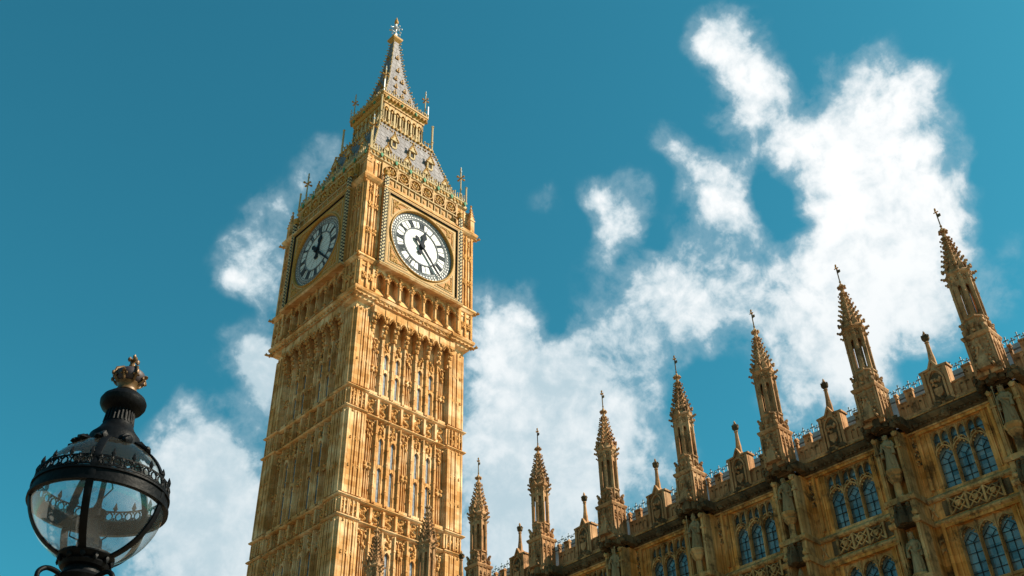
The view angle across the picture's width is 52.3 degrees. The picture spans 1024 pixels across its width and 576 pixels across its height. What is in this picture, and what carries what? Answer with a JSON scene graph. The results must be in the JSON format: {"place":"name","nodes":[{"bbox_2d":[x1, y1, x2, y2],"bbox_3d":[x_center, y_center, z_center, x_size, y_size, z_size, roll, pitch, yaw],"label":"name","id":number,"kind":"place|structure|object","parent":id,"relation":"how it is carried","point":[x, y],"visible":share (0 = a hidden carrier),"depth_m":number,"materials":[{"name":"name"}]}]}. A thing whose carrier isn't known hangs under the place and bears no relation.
{"place":"outdoors","nodes":[
{"label":"outdoors","id":0,"kind":"place"},
{"bbox_2d":[0,0,1023,575],"label":"sky","id":1,"kind":"structure","parent":0,"point":[643,177],"materials":[{"name":"blue"}]},
{"bbox_2d":[363,208,1023,575],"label":"palace range","id":2,"kind":"structure","parent":0,"point":[949,492],"depth_m":48.23,"materials":[{"name":"brown stone"}]},
{"bbox_2d":[584,567,606,575],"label":"window","id":3,"kind":"structure","parent":2,"relation":"in","point":[600,572],"depth_m":57.61,"materials":[{"name":"stone"}]},
{"bbox_2d":[608,546,620,575],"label":"statue","id":4,"kind":"object","parent":2,"relation":"on","point":[614,562],"visible":1,"depth_m":55.17,"materials":[{"name":"stone"}]},
{"bbox_2d":[649,534,688,575],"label":"window","id":5,"kind":"structure","parent":2,"relation":"in","point":[670,557],"depth_m":54.40,"materials":[{"name":"stone"}]},
{"bbox_2d":[685,513,702,548],"bbox_3d":[9.139,12.155,52.183,0.554,1.980,0.727,29,-47,-33],"label":"statue","id":6,"kind":"object","parent":2,"relation":"on","point":[694,525],"visible":0.99,"depth_m":52.01,"materials":[{"name":"stone"}]},
{"bbox_2d":[731,499,780,568],"bbox_3d":[11.983,12.028,50.914,0.400,2.970,2.480,29,-47,-33],"label":"window","id":7,"kind":"structure","parent":2,"relation":"in","point":[756,539],"depth_m":51.04,"materials":[{"name":"glass"}]},
{"bbox_2d":[778,478,794,511],"bbox_3d":[12.857,9.738,49.017,0.546,1.815,0.729,29,-47,-33],"label":"statue","id":8,"kind":"object","parent":2,"relation":"on","point":[784,488],"visible":1,"depth_m":48.86,"materials":[{"name":"stone"}]},
{"bbox_2d":[798,569,804,575],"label":"statue","id":9,"kind":"object","parent":2,"relation":"on","point":[800,572],"visible":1,"depth_m":46.65,"materials":[{"name":"stone"}]},
{"bbox_2d":[824,459,882,532],"bbox_3d":[15.695,9.552,47.806,0.400,2.970,2.480,29,-47,-33],"label":"window","id":10,"kind":"structure","parent":2,"relation":"in","point":[851,490],"depth_m":47.92,"materials":[{"name":"glass"}]},
{"bbox_2d":[843,550,897,575],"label":"window","id":11,"kind":"structure","parent":2,"relation":"in","point":[883,564],"depth_m":45.65,"materials":[{"name":"stone"}]},
{"bbox_2d":[880,435,899,469],"bbox_3d":[16.560,7.269,45.911,0.542,1.808,0.727,29,-47,-33],"label":"statue","id":12,"kind":"object","parent":2,"relation":"on","point":[887,446],"visible":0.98,"depth_m":45.76,"materials":[{"name":"stone"}]},
{"bbox_2d":[905,531,928,572],"bbox_3d":[16.651,10.936,43.081,0.541,1.862,0.729,29,-47,-33],"label":"statue","id":13,"kind":"object","parent":2,"relation":"on","point":[913,545],"visible":0.99,"depth_m":42.93,"materials":[{"name":"stone"}]},
{"bbox_2d":[929,413,998,491],"bbox_3d":[19.407,7.077,44.698,0.400,2.970,2.480,29,-47,-33],"label":"window","id":14,"kind":"structure","parent":2,"relation":"in","point":[964,455],"depth_m":44.80,"materials":[{"name":"glass"}]},
{"bbox_2d":[956,508,1023,575],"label":"window","id":15,"kind":"structure","parent":2,"relation":"in","point":[993,545],"depth_m":42.23,"materials":[{"name":"glass"}]},
{"bbox_2d":[990,384,1019,423],"bbox_3d":[20.271,4.772,42.819,0.541,1.861,0.727,29,-47,-33],"label":"statue","id":16,"kind":"object","parent":2,"relation":"on","point":[1005,399],"visible":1,"depth_m":42.68,"materials":[{"name":"stone"}]},
{"label":"ground","id":17,"kind":"structure","parent":0,"visible":0},
{"bbox_2d":[25,354,170,575],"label":"street lamp","id":18,"kind":"object","parent":17,"relation":"on","point":[111,447],"visible":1,"depth_m":4.72,"materials":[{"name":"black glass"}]},
{"bbox_2d":[245,18,479,575],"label":"clock tower","id":19,"kind":"structure","parent":17,"relation":"on","point":[372,343],"depth_m":88.12,"materials":[{"name":"stone"}]},
{"bbox_2d":[280,493,283,523],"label":"slit window","id":20,"kind":"structure","parent":19,"relation":"in","point":[283,493],"depth_m":82.35,"materials":[{"name":"grey glass"}]},
{"bbox_2d":[306,477,309,508],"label":"slit window","id":21,"kind":"structure","parent":19,"relation":"in","point":[309,477],"depth_m":80.35,"materials":[{"name":"grey glass"}]},
{"bbox_2d":[314,472,318,503],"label":"slit window","id":22,"kind":"structure","parent":19,"relation":"in","point":[318,472],"depth_m":79.63,"materials":[{"name":"grey glass"}]},
{"bbox_2d":[375,469,378,502],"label":"slit window","id":23,"kind":"structure","parent":19,"relation":"in","point":[377,479],"depth_m":79.55,"materials":[{"name":"grey glass"}]},
{"bbox_2d":[377,440,380,464],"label":"slit window","id":24,"kind":"structure","parent":19,"relation":"in","point":[379,449],"depth_m":81.32,"materials":[{"name":"grey glass"}]},
{"bbox_2d":[382,373,385,394],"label":"slit window","id":25,"kind":"structure","parent":19,"relation":"in","point":[384,376],"depth_m":85.10,"materials":[{"name":"grey glass"}]},
{"bbox_2d":[383,554,386,575],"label":"slit window","id":26,"kind":"structure","parent":19,"relation":"in","point":[385,557],"depth_m":76.66,"materials":[{"name":"grey glass"}]},
{"bbox_2d":[384,356,386,369],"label":"slit window","id":27,"kind":"structure","parent":19,"relation":"in","point":[385,361],"depth_m":86.40,"materials":[{"name":"grey glass"}]},
{"bbox_2d":[387,474,391,506],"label":"slit window","id":28,"kind":"structure","parent":19,"relation":"in","point":[390,476],"depth_m":80.18,"materials":[{"name":"grey glass"}]},
{"bbox_2d":[390,445,392,469],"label":"slit window","id":29,"kind":"structure","parent":19,"relation":"in","point":[391,456],"depth_m":81.93,"materials":[{"name":"grey glass"}]},
{"bbox_2d":[394,379,396,400],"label":"slit window","id":30,"kind":"structure","parent":19,"relation":"in","point":[395,388],"depth_m":85.76,"materials":[{"name":"grey glass"}]},
{"bbox_2d":[395,361,397,374],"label":"slit window","id":31,"kind":"structure","parent":19,"relation":"in","point":[396,371],"depth_m":86.99,"materials":[{"name":"grey glass"}]},
{"bbox_2d":[409,562,411,575],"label":"slit window","id":32,"kind":"structure","parent":19,"relation":"in","point":[410,571],"depth_m":78.00,"materials":[{"name":"grey glass"}]},
{"bbox_2d":[412,483,415,515],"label":"slit window","id":33,"kind":"structure","parent":19,"relation":"in","point":[413,502],"depth_m":81.46,"materials":[{"name":"grey glass"}]},
{"bbox_2d":[413,454,416,478],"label":"slit window","id":34,"kind":"structure","parent":19,"relation":"in","point":[415,456],"depth_m":83.33,"materials":[{"name":"grey glass"}]},
{"bbox_2d":[416,389,418,410],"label":"slit window","id":35,"kind":"structure","parent":19,"relation":"in","point":[418,389],"depth_m":87.03,"materials":[{"name":"grey glass"}]},
{"bbox_2d":[424,488,426,517],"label":"slit window","id":36,"kind":"structure","parent":19,"relation":"in","point":[425,502],"depth_m":82.31,"materials":[{"name":"grey glass"}]},
{"bbox_2d":[425,459,427,483],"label":"slit window","id":37,"kind":"structure","parent":19,"relation":"in","point":[426,474],"depth_m":83.85,"materials":[{"name":"grey glass"}]},
{"bbox_2d":[428,394,429,415],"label":"slit window","id":38,"kind":"structure","parent":19,"relation":"in","point":[429,394],"depth_m":87.69,"materials":[{"name":"grey glass"}]}
]}

